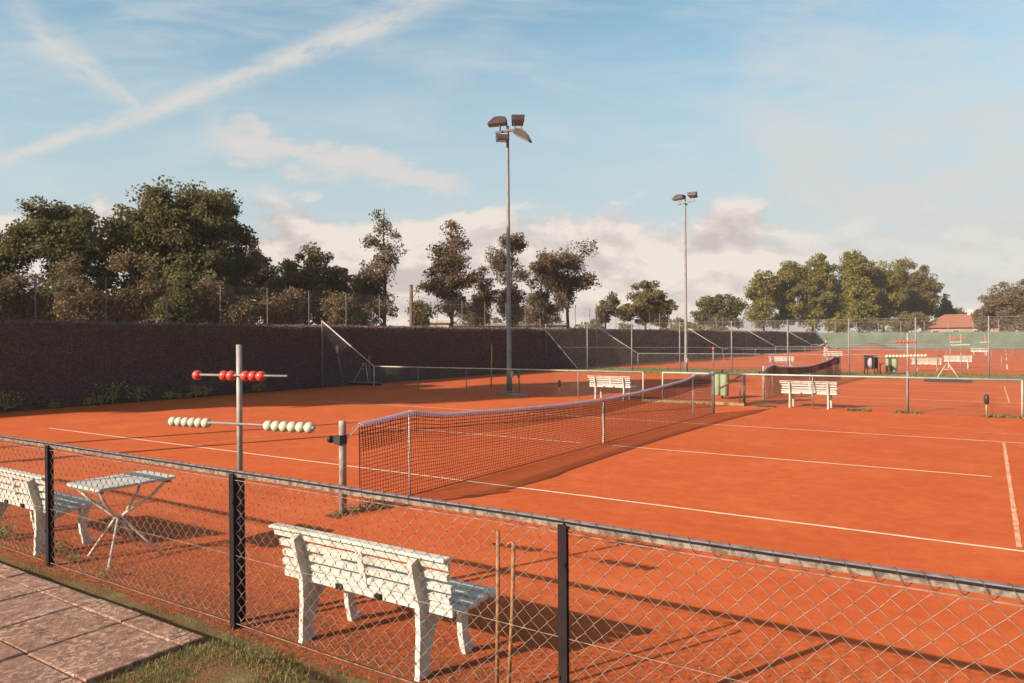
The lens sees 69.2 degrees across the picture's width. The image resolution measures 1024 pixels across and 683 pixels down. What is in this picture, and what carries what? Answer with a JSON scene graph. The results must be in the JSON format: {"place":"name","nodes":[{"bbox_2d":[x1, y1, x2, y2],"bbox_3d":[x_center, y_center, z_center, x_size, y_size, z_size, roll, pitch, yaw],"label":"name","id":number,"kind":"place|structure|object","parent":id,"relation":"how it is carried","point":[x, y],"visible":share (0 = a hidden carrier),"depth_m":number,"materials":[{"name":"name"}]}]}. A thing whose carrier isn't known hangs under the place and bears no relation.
{"place":"outdoors","nodes":[
{"label":"outdoors","id":0,"kind":"place"},
{"bbox_2d":[0,563,203,682],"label":"pavement","id":1,"kind":"structure","parent":0,"point":[50,632],"depth_m":4.74,"materials":[{"name":"stone"}]},
{"bbox_2d":[0,552,396,682],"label":"grass bank","id":2,"kind":"structure","parent":0,"point":[229,673],"depth_m":4.49,"materials":[{"name":"plant"}]},
{"bbox_2d":[0,350,802,412],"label":"verge","id":3,"kind":"structure","parent":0,"point":[283,390],"depth_m":27.84,"materials":[{"name":"soil"}]},
{"bbox_2d":[0,392,24,411],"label":"weed","id":4,"kind":"object","parent":3,"relation":"on","point":[4,405],"visible":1,"depth_m":20.80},
{"bbox_2d":[92,394,108,403],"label":"weed","id":5,"kind":"object","parent":3,"relation":"on","point":[101,398],"visible":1,"depth_m":22.98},
{"bbox_2d":[92,381,129,403],"bbox_3d":[-12.555,1.613,23.280,0.487,0.696,1.219,0,0,34],"label":"weed","id":6,"kind":"object","parent":3,"relation":"on","point":[112,392],"visible":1,"depth_m":23.27,"materials":[{"name":"plant"}]},
{"bbox_2d":[126,386,150,401],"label":"weed","id":7,"kind":"object","parent":3,"relation":"on","point":[138,393],"visible":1,"depth_m":24.00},
{"bbox_2d":[185,385,205,396],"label":"weed","id":8,"kind":"object","parent":3,"relation":"on","point":[198,390],"visible":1,"depth_m":25.68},
{"bbox_2d":[408,321,565,328],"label":"building","id":9,"kind":"structure","parent":0,"point":[447,323],"depth_m":81.75,"materials":[{"name":"paint"}]},
{"bbox_2d":[1,498,1001,682],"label":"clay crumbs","id":10,"kind":"object","parent":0,"point":[130,595],"visible":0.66,"depth_m":5.27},
{"bbox_2d":[0,371,1023,682],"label":"clay court","id":11,"kind":"object","parent":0,"point":[940,503],"visible":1,"depth_m":8.23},
{"bbox_2d":[0,523,22,540],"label":"weed","id":12,"kind":"object","parent":11,"relation":"on","point":[2,532],"visible":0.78,"depth_m":7.39,"materials":[{"name":"green plant"}]},
{"bbox_2d":[0,467,101,555],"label":"bench","id":13,"kind":"object","parent":11,"relation":"on","point":[66,501],"visible":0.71,"depth_m":7.07,"materials":[{"name":"white paint"}]},
{"bbox_2d":[42,537,76,553],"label":"weed","id":14,"kind":"object","parent":11,"relation":"on","point":[59,545],"visible":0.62,"depth_m":6.88,"materials":[{"name":"green plant"}]},
{"bbox_2d":[67,471,175,566],"bbox_3d":[-3.575,1.617,6.761,0.665,0.734,0.727,0,0,34],"label":"folding table","id":15,"kind":"object","parent":11,"relation":"on","point":[147,477],"visible":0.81,"depth_m":6.72,"materials":[{"name":"metal"}]},
{"bbox_2d":[168,345,315,622],"bbox_3d":[-1.926,0.997,5.209,1.606,1.950,0.092,0,0,34],"label":"score counter","id":16,"kind":"object","parent":11,"relation":"on","point":[239,375],"visible":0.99,"depth_m":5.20,"materials":[{"name":"paint"}]},
{"bbox_2d":[349,363,381,385],"bbox_3d":[-6.480,1.399,32.162,2.300,0.957,0.319,0,0,32],"label":"drag brush","id":17,"kind":"object","parent":11,"relation":"on","point":[354,382],"visible":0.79,"depth_m":32.00,"materials":[{"name":"metal"}]},
{"bbox_2d":[268,522,495,681],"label":"bench","id":18,"kind":"object","parent":11,"relation":"on","point":[440,578],"visible":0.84,"depth_m":4.56,"materials":[{"name":"white paint"}]},
{"bbox_2d":[0,494,819,682],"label":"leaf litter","id":19,"kind":"object","parent":11,"relation":"on","point":[346,513],"visible":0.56,"depth_m":6.15,"materials":[{"name":"plant"}]},
{"bbox_2d":[408,410,411,493],"bbox_3d":[-1.298,1.411,9.450,0.070,1.075,0.067,0,0,34],"label":"singles stick","id":20,"kind":"object","parent":11,"relation":"on","point":[409,453],"visible":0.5,"depth_m":9.45,"materials":[{"name":"paint"}]},
{"bbox_2d":[321,320,643,399],"bbox_3d":[-1.931,0.478,26.959,14.430,2.790,0.055,0,0,34],"label":"rail fence","id":21,"kind":"object","parent":11,"relation":"on","point":[455,368],"visible":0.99,"depth_m":26.76,"materials":[{"name":"paint"}]},
{"bbox_2d":[490,529,499,682],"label":"rusty rod","id":22,"kind":"object","parent":11,"relation":"on","point":[497,605],"visible":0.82,"depth_m":4.11,"materials":[{"name":"metal"}]},
{"bbox_2d":[487,114,531,392],"bbox_3d":[-0.056,-3.223,27.142,1.630,10.166,1.012,0,0,-17],"label":"floodlight mast","id":23,"kind":"object","parent":11,"relation":"on","point":[500,121],"visible":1,"depth_m":27.11,"materials":[{"name":"metal"}]},
{"bbox_2d":[506,541,515,682],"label":"rusty rod","id":24,"kind":"object","parent":11,"relation":"on","point":[511,628],"visible":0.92,"depth_m":4.02,"materials":[{"name":"metal"}]},
{"bbox_2d":[0,435,1023,682],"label":"chain link fence","id":25,"kind":"object","parent":11,"relation":"on","point":[838,565],"visible":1,"depth_m":4.03,"materials":[{"name":"metal"}]},
{"bbox_2d":[496,392,528,396],"bbox_3d":[0.013,1.827,25.662,0.114,0.078,1.813,-1,0,-36],"label":"levelling bar","id":26,"kind":"object","parent":11,"relation":"on","point":[514,394],"visible":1,"depth_m":25.59,"materials":[{"name":"metal"}]},
{"bbox_2d":[327,371,714,513],"bbox_3d":[1.576,1.365,13.742,0.190,1.090,12.973,0,0,34],"label":"tennis net","id":27,"kind":"object","parent":11,"relation":"on","point":[340,439],"visible":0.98,"depth_m":11.18,"materials":[{"name":"fabric"}]},
{"bbox_2d":[50,428,1023,551],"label":"court line","id":28,"kind":"object","parent":11,"relation":"on","point":[618,500],"visible":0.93,"depth_m":8.72,"materials":[{"name":"paint"}]},
{"bbox_2d":[588,376,636,398],"bbox_3d":[3.226,1.498,23.920,1.505,0.786,0.603,0,0,33],"label":"bench","id":29,"kind":"object","parent":11,"relation":"on","point":[610,381],"visible":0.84,"depth_m":23.76,"materials":[{"name":"white paint"}]},
{"bbox_2d":[329,401,1017,442],"bbox_3d":[3.871,1.875,17.194,23.760,0.001,0.062,0,0,34],"label":"court line","id":30,"kind":"object","parent":11,"relation":"on","point":[729,425],"visible":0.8,"depth_m":16.12,"materials":[{"name":"paint"}]},
{"bbox_2d":[642,399,744,405],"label":"timber beam","id":31,"kind":"structure","parent":11,"relation":"on","point":[726,403],"depth_m":21.56,"materials":[{"name":"wood"}]},
{"bbox_2d":[715,370,728,398],"bbox_3d":[6.695,1.371,23.753,0.270,0.920,0.570,-1,0,-31],"label":"twin bin","id":32,"kind":"object","parent":11,"relation":"on","point":[720,379],"visible":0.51,"depth_m":23.61,"materials":[{"name":"paint"}]},
{"bbox_2d":[720,375,745,404],"bbox_3d":[6.574,1.374,22.065,0.078,0.930,1.068,0,0,-23],"label":"timber brace","id":33,"kind":"object","parent":11,"relation":"on","point":[744,385],"visible":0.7,"depth_m":21.59,"materials":[{"name":"wood"}]},
{"bbox_2d":[758,355,840,399],"bbox_3d":[11.393,1.233,28.590,0.190,1.090,12.973,0,0,34],"label":"tennis net","id":34,"kind":"object","parent":11,"relation":"on","point":[828,364],"visible":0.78,"depth_m":27.14,"materials":[{"name":"fabric"}]},
{"bbox_2d":[612,445,991,476],"bbox_3d":[4.275,1.896,11.984,5.840,0.001,0.060,0,0,34],"label":"court line","id":35,"kind":"object","parent":11,"relation":"on","point":[810,461],"visible":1,"depth_m":11.61,"materials":[{"name":"paint"}]},
{"bbox_2d":[780,380,840,408],"bbox_3d":[8.266,1.480,20.571,1.505,0.786,0.603,0,0,34],"label":"bench","id":36,"kind":"object","parent":11,"relation":"on","point":[801,390],"visible":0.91,"depth_m":20.40,"materials":[{"name":"white paint"}]},
{"bbox_2d":[662,372,1022,415],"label":"rail fence","id":37,"kind":"object","parent":11,"relation":"on","point":[873,377],"visible":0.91,"depth_m":19.73,"materials":[{"name":"metal"}]},
{"bbox_2d":[924,364,971,382],"bbox_3d":[18.370,1.333,31.259,1.750,0.769,0.319,0,0,30],"label":"drag brush","id":38,"kind":"object","parent":11,"relation":"on","point":[948,380],"visible":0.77,"depth_m":31.19,"materials":[{"name":"paint"}]},
{"bbox_2d":[984,394,988,417],"bbox_3d":[11.389,1.547,17.795,0.105,0.560,0.110,0,0,34],"label":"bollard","id":39,"kind":"object","parent":11,"relation":"on","point":[986,399],"visible":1,"depth_m":17.78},
{"bbox_2d":[1002,443,1022,547],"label":"court line","id":40,"kind":"object","parent":11,"relation":"on","point":[1015,520],"visible":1,"depth_m":8.70,"materials":[{"name":"paint"}]},
{"bbox_2d":[0,0,1023,332],"label":"sky","id":41,"kind":"structure","parent":0,"point":[888,130],"materials":[{"name":"blue"}]},
{"bbox_2d":[1,348,1023,412],"bbox_3d":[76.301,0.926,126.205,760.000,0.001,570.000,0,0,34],"label":"terrain","id":42,"kind":"structure","parent":0,"point":[531,371],"depth_m":36.38,"materials":[{"name":"plant"}]},
{"bbox_2d":[0,229,25,279],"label":"broad tree","id":43,"kind":"object","parent":42,"relation":"on","point":[6,265],"visible":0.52,"depth_m":35.79,"materials":[{"name":"green plant"}]},
{"bbox_2d":[0,285,25,323],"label":"bush","id":44,"kind":"object","parent":42,"relation":"on","point":[7,309],"visible":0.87,"depth_m":30.91,"materials":[{"name":"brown plant"}]},
{"bbox_2d":[0,269,53,322],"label":"bush","id":45,"kind":"object","parent":42,"relation":"on","point":[22,301],"visible":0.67,"depth_m":31.71,"materials":[{"name":"plant"}]},
{"bbox_2d":[0,195,125,322],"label":"broad tree","id":46,"kind":"object","parent":42,"relation":"on","point":[57,233],"visible":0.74,"depth_m":36.02,"materials":[{"name":"green plant"}]},
{"bbox_2d":[48,251,114,323],"bbox_3d":[-18.125,-0.897,31.317,2.468,5.714,2.522,-1,0,-29],"label":"bush","id":47,"kind":"object","parent":42,"relation":"on","point":[95,309],"visible":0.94,"depth_m":30.93,"materials":[{"name":"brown plant"}]},
{"bbox_2d":[75,290,139,324],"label":"bush","id":48,"kind":"object","parent":42,"relation":"on","point":[116,318],"visible":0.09,"depth_m":40.93,"materials":[{"name":"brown plant"}]},
{"bbox_2d":[102,243,171,324],"bbox_3d":[-16.439,-1.209,32.404,2.679,6.305,2.463,0,0,34],"label":"bush","id":49,"kind":"object","parent":42,"relation":"on","point":[125,263],"visible":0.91,"depth_m":32.14,"materials":[{"name":"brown plant"}]},
{"bbox_2d":[146,271,201,325],"bbox_3d":[-14.412,-0.552,31.918,2.141,4.969,2.090,0,0,-5],"label":"bush","id":50,"kind":"object","parent":42,"relation":"on","point":[178,291],"visible":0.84,"depth_m":31.65,"materials":[{"name":"green plant"}]},
{"bbox_2d":[97,175,267,323],"bbox_3d":[-17.659,-3.335,39.920,8.832,10.518,8.522,0,0,34],"label":"broad tree","id":51,"kind":"object","parent":42,"relation":"on","point":[194,232],"visible":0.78,"depth_m":37.92,"materials":[{"name":"green plant"}]},
{"bbox_2d":[190,273,236,325],"bbox_3d":[-13.305,-0.549,33.047,1.972,4.938,2.243,-1,0,-31],"label":"bush","id":52,"kind":"object","parent":42,"relation":"on","point":[209,293],"visible":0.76,"depth_m":32.74,"materials":[{"name":"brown plant"}]},
{"bbox_2d":[201,292,269,325],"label":"bush","id":53,"kind":"object","parent":42,"relation":"on","point":[260,299],"visible":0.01,"depth_m":44.58,"materials":[{"name":"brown plant"}]},
{"bbox_2d":[212,295,260,325],"bbox_3d":[-12.109,-0.088,32.882,2.042,4.002,1.900,0,0,34],"label":"bush","id":54,"kind":"object","parent":42,"relation":"on","point":[244,314],"visible":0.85,"depth_m":32.58,"materials":[{"name":"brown plant"}]},
{"bbox_2d":[229,240,281,322],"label":"broad tree","id":55,"kind":"object","parent":42,"relation":"on","point":[259,281],"visible":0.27,"depth_m":47.71,"materials":[{"name":"green plant"}]},
{"bbox_2d":[254,286,307,326],"bbox_3d":[-10.921,-0.379,35.117,2.431,4.549,2.573,0,0,-9],"label":"bush","id":56,"kind":"object","parent":42,"relation":"on","point":[283,313],"visible":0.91,"depth_m":34.64,"materials":[{"name":"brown plant"}]},
{"bbox_2d":[259,305,314,325],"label":"bush","id":57,"kind":"object","parent":42,"relation":"on","point":[305,318],"visible":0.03,"depth_m":49.70,"materials":[{"name":"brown plant"}]},
{"bbox_2d":[254,242,355,324],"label":"broad tree","id":58,"kind":"object","parent":42,"relation":"on","point":[310,278],"visible":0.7,"depth_m":44.89,"materials":[{"name":"green plant"}]},
{"bbox_2d":[315,289,361,326],"bbox_3d":[-8.643,-0.383,37.224,2.430,4.507,1.862,0,0,34],"label":"bush","id":59,"kind":"object","parent":42,"relation":"on","point":[348,300],"visible":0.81,"depth_m":36.98,"materials":[{"name":"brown plant"}]},
{"bbox_2d":[328,267,367,324],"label":"broad tree","id":60,"kind":"object","parent":42,"relation":"on","point":[358,308],"visible":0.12,"depth_m":49.63,"materials":[{"name":"green plant"}]},
{"bbox_2d":[323,309,376,327],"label":"bush","id":61,"kind":"object","parent":42,"relation":"on","point":[367,322],"visible":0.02,"depth_m":53.28,"materials":[{"name":"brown plant"}]},
{"bbox_2d":[345,208,407,327],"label":"slender tree","id":62,"kind":"object","parent":42,"relation":"on","point":[371,280],"visible":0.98,"depth_m":43.32,"materials":[{"name":"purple plant"}]},
{"bbox_2d":[0,272,807,331],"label":"boundary fence","id":63,"kind":"object","parent":42,"relation":"on","point":[780,325],"visible":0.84,"depth_m":35.01,"materials":[{"name":"metal"}]},
{"bbox_2d":[0,319,815,410],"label":"clipped hedge","id":64,"kind":"object","parent":42,"relation":"on","point":[47,362],"visible":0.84,"depth_m":29.10,"materials":[{"name":"plant"}]},
{"bbox_2d":[409,285,418,325],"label":"utility pole","id":65,"kind":"object","parent":42,"relation":"on","point":[411,290],"visible":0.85,"depth_m":41.89,"materials":[{"name":"metal"}]},
{"bbox_2d":[405,296,437,326],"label":"bush","id":66,"kind":"object","parent":42,"relation":"on","point":[417,318],"visible":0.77,"depth_m":43.48,"materials":[{"name":"green plant"}]},
{"bbox_2d":[415,219,479,326],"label":"slender tree","id":67,"kind":"object","parent":42,"relation":"on","point":[451,266],"visible":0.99,"depth_m":45.43,"materials":[{"name":"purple plant"}]},
{"bbox_2d":[455,303,492,327],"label":"bush","id":68,"kind":"object","parent":42,"relation":"on","point":[469,319],"visible":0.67,"depth_m":51.33,"materials":[{"name":"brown plant"}]},
{"bbox_2d":[468,264,501,327],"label":"slender tree","id":69,"kind":"object","parent":42,"relation":"on","point":[482,296],"visible":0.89,"depth_m":48.65,"materials":[{"name":"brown plant"}]},
{"bbox_2d":[484,232,533,326],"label":"slender tree","id":70,"kind":"object","parent":42,"relation":"on","point":[516,245],"visible":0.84,"depth_m":50.48,"materials":[{"name":"plant"}]},
{"bbox_2d":[521,248,560,327],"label":"slender tree","id":71,"kind":"object","parent":42,"relation":"on","point":[540,299],"visible":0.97,"depth_m":53.84,"materials":[{"name":"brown plant"}]},
{"bbox_2d":[520,303,561,328],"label":"bush","id":72,"kind":"object","parent":42,"relation":"on","point":[547,319],"visible":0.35,"depth_m":57.84,"materials":[{"name":"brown plant"}]},
{"bbox_2d":[533,238,601,328],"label":"slender tree","id":73,"kind":"object","parent":42,"relation":"on","point":[568,282],"visible":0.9,"depth_m":55.83,"materials":[{"name":"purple plant"}]},
{"bbox_2d":[590,291,621,328],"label":"tree","id":74,"kind":"object","parent":42,"relation":"on","point":[606,307],"visible":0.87,"depth_m":63.73,"materials":[{"name":"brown plant"}]},
{"bbox_2d":[616,280,678,328],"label":"round tree","id":75,"kind":"object","parent":42,"relation":"on","point":[650,299],"visible":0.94,"depth_m":67.36,"materials":[{"name":"green plant"}]},
{"bbox_2d":[374,316,1022,332],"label":"wood","id":76,"kind":"object","parent":42,"relation":"on","point":[706,327],"visible":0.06,"depth_m":244.08,"materials":[{"name":"green plant"}]},
{"bbox_2d":[690,293,748,330],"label":"round tree","id":77,"kind":"object","parent":42,"relation":"on","point":[713,307],"visible":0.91,"depth_m":87.02,"materials":[{"name":"green plant"}]},
{"bbox_2d":[743,269,781,330],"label":"poplar tree","id":78,"kind":"object","parent":42,"relation":"on","point":[760,291],"visible":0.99,"depth_m":120.56,"materials":[{"name":"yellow plant"}]},
{"bbox_2d":[769,260,810,330],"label":"poplar tree","id":79,"kind":"object","parent":42,"relation":"on","point":[791,308],"visible":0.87,"depth_m":122.92,"materials":[{"name":"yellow plant"}]},
{"bbox_2d":[794,253,835,332],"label":"poplar tree","id":80,"kind":"object","parent":42,"relation":"on","point":[814,279],"visible":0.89,"depth_m":122.75,"materials":[{"name":"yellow plant"}]},
{"bbox_2d":[819,263,842,319],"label":"round tree","id":81,"kind":"object","parent":42,"relation":"on","point":[830,314],"visible":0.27,"depth_m":130.35,"materials":[{"name":"green plant"}]},
{"bbox_2d":[821,311,852,332],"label":"bush","id":82,"kind":"object","parent":42,"relation":"on","point":[844,323],"visible":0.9,"depth_m":111.37,"materials":[{"name":"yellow plant"}]},
{"bbox_2d":[831,249,881,332],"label":"poplar tree","id":83,"kind":"object","parent":42,"relation":"on","point":[855,303],"visible":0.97,"depth_m":121.84,"materials":[{"name":"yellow plant"}]},
{"bbox_2d":[860,260,909,331],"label":"poplar tree","id":84,"kind":"object","parent":42,"relation":"on","point":[892,300],"visible":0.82,"depth_m":124.31,"materials":[{"name":"green plant"}]},
{"bbox_2d":[879,312,931,331],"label":"bush","id":85,"kind":"object","parent":42,"relation":"on","point":[920,316],"visible":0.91,"depth_m":111.24,"materials":[{"name":"green plant"}]},
{"bbox_2d":[875,257,944,329],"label":"round tree","id":86,"kind":"object","parent":42,"relation":"on","point":[922,289],"visible":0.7,"depth_m":131.25,"materials":[{"name":"green plant"}]},
{"bbox_2d":[814,319,1023,348],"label":"green screen fence","id":87,"kind":"object","parent":42,"relation":"on","point":[821,337],"visible":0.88,"depth_m":103.69,"materials":[{"name":"metal"}]},
{"bbox_2d":[934,293,957,318],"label":"conifer tree","id":88,"kind":"object","parent":42,"relation":"on","point":[946,305],"visible":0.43,"depth_m":139.63,"materials":[{"name":"green plant"}]},
{"bbox_2d":[970,309,994,331],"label":"bush","id":89,"kind":"object","parent":42,"relation":"on","point":[976,314],"visible":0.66,"depth_m":115.94,"materials":[{"name":"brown plant"}]},
{"bbox_2d":[977,279,1023,331],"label":"broad tree","id":90,"kind":"object","parent":42,"relation":"on","point":[998,304],"visible":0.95,"depth_m":111.00,"materials":[{"name":"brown plant"}]},
{"bbox_2d":[535,366,1023,418],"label":"strip grass","id":91,"kind":"structure","parent":0,"point":[895,411],"depth_m":36.98,"materials":[{"name":"plant"}]},
{"bbox_2d":[873,333,934,410],"bbox_3d":[10.139,0.806,19.007,1.600,2.047,0.092,0,0,34],"label":"score counter","id":92,"kind":"object","parent":91,"relation":"on","point":[907,355],"visible":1,"depth_m":19.00,"materials":[{"name":"metal"}]},
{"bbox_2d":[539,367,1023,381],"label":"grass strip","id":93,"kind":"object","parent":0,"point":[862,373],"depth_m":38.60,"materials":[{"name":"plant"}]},
{"bbox_2d":[672,191,697,371],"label":"floodlight mast","id":94,"kind":"object","parent":93,"relation":"on","point":[694,195],"visible":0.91,"depth_m":41.89,"materials":[{"name":"metal"}]},
{"bbox_2d":[545,316,1023,378],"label":"wire fence","id":95,"kind":"object","parent":93,"relation":"on","point":[788,353],"visible":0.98,"depth_m":38.31,"materials":[{"name":"metal"}]},
{"bbox_2d":[864,355,877,374],"bbox_3d":[18.318,1.200,37.822,0.404,0.981,0.561,-1,0,-39],"label":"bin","id":96,"kind":"object","parent":93,"relation":"on","point":[872,359],"visible":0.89,"depth_m":37.77,"materials":[{"name":"paint"}]},
{"bbox_2d":[885,357,897,373],"bbox_3d":[19.664,1.218,38.421,0.270,0.920,0.570,-1,0,-45],"label":"twin bin","id":97,"kind":"object","parent":93,"relation":"on","point":[892,362],"visible":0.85,"depth_m":38.30,"materials":[{"name":"paint"}]},
{"bbox_2d":[598,350,1023,374],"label":"clay court","id":98,"kind":"object","parent":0,"point":[758,366],"visible":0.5,"depth_m":56.43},
{"bbox_2d":[769,356,794,368],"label":"bench","id":99,"kind":"object","parent":98,"relation":"on","point":[781,359],"visible":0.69,"depth_m":45.64,"materials":[{"name":"white paint"}]},
{"bbox_2d":[595,304,1023,372],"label":"rail fence","id":100,"kind":"object","parent":98,"relation":"on","point":[825,359],"visible":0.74,"depth_m":44.54,"materials":[{"name":"metal"}]},
{"bbox_2d":[823,351,842,359],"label":"bench","id":101,"kind":"object","parent":98,"relation":"on","point":[831,352],"visible":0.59,"depth_m":60.55,"materials":[{"name":"white paint"}]},
{"bbox_2d":[688,328,999,360],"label":"rail fence","id":102,"kind":"object","parent":98,"relation":"on","point":[866,349],"visible":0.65,"depth_m":57.93,"materials":[{"name":"metal"}]},
{"bbox_2d":[850,343,896,348],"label":"dirt heap","id":103,"kind":"object","parent":98,"relation":"on","point":[872,347],"visible":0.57,"depth_m":104.73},
{"bbox_2d":[746,330,1023,353],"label":"rail fence","id":104,"kind":"object","parent":98,"relation":"on","point":[882,346],"visible":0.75,"depth_m":74.22,"materials":[{"name":"metal"}]},
{"bbox_2d":[786,330,1023,351],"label":"rail fence","id":105,"kind":"object","parent":98,"relation":"on","point":[897,344],"visible":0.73,"depth_m":89.70,"materials":[{"name":"metal"}]},
{"bbox_2d":[911,358,942,371],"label":"bench","id":106,"kind":"object","parent":98,"relation":"on","point":[923,362],"visible":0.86,"depth_m":40.66,"materials":[{"name":"white paint"}]},
{"bbox_2d":[943,356,971,367],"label":"bench","id":107,"kind":"object","parent":98,"relation":"on","point":[949,357],"visible":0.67,"depth_m":44.80,"materials":[{"name":"white paint"}]},
{"bbox_2d":[951,338,978,371],"bbox_3d":[24.015,0.621,39.658,1.600,2.047,0.092,0,0,34],"label":"score counter","id":108,"kind":"object","parent":98,"relation":"on","point":[961,352],"visible":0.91,"depth_m":39.65,"materials":[{"name":"metal"}]},
{"bbox_2d":[918,309,1002,331],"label":"house","id":109,"kind":"structure","parent":0,"point":[966,318],"depth_m":126.71,"materials":[{"name":"tile"}]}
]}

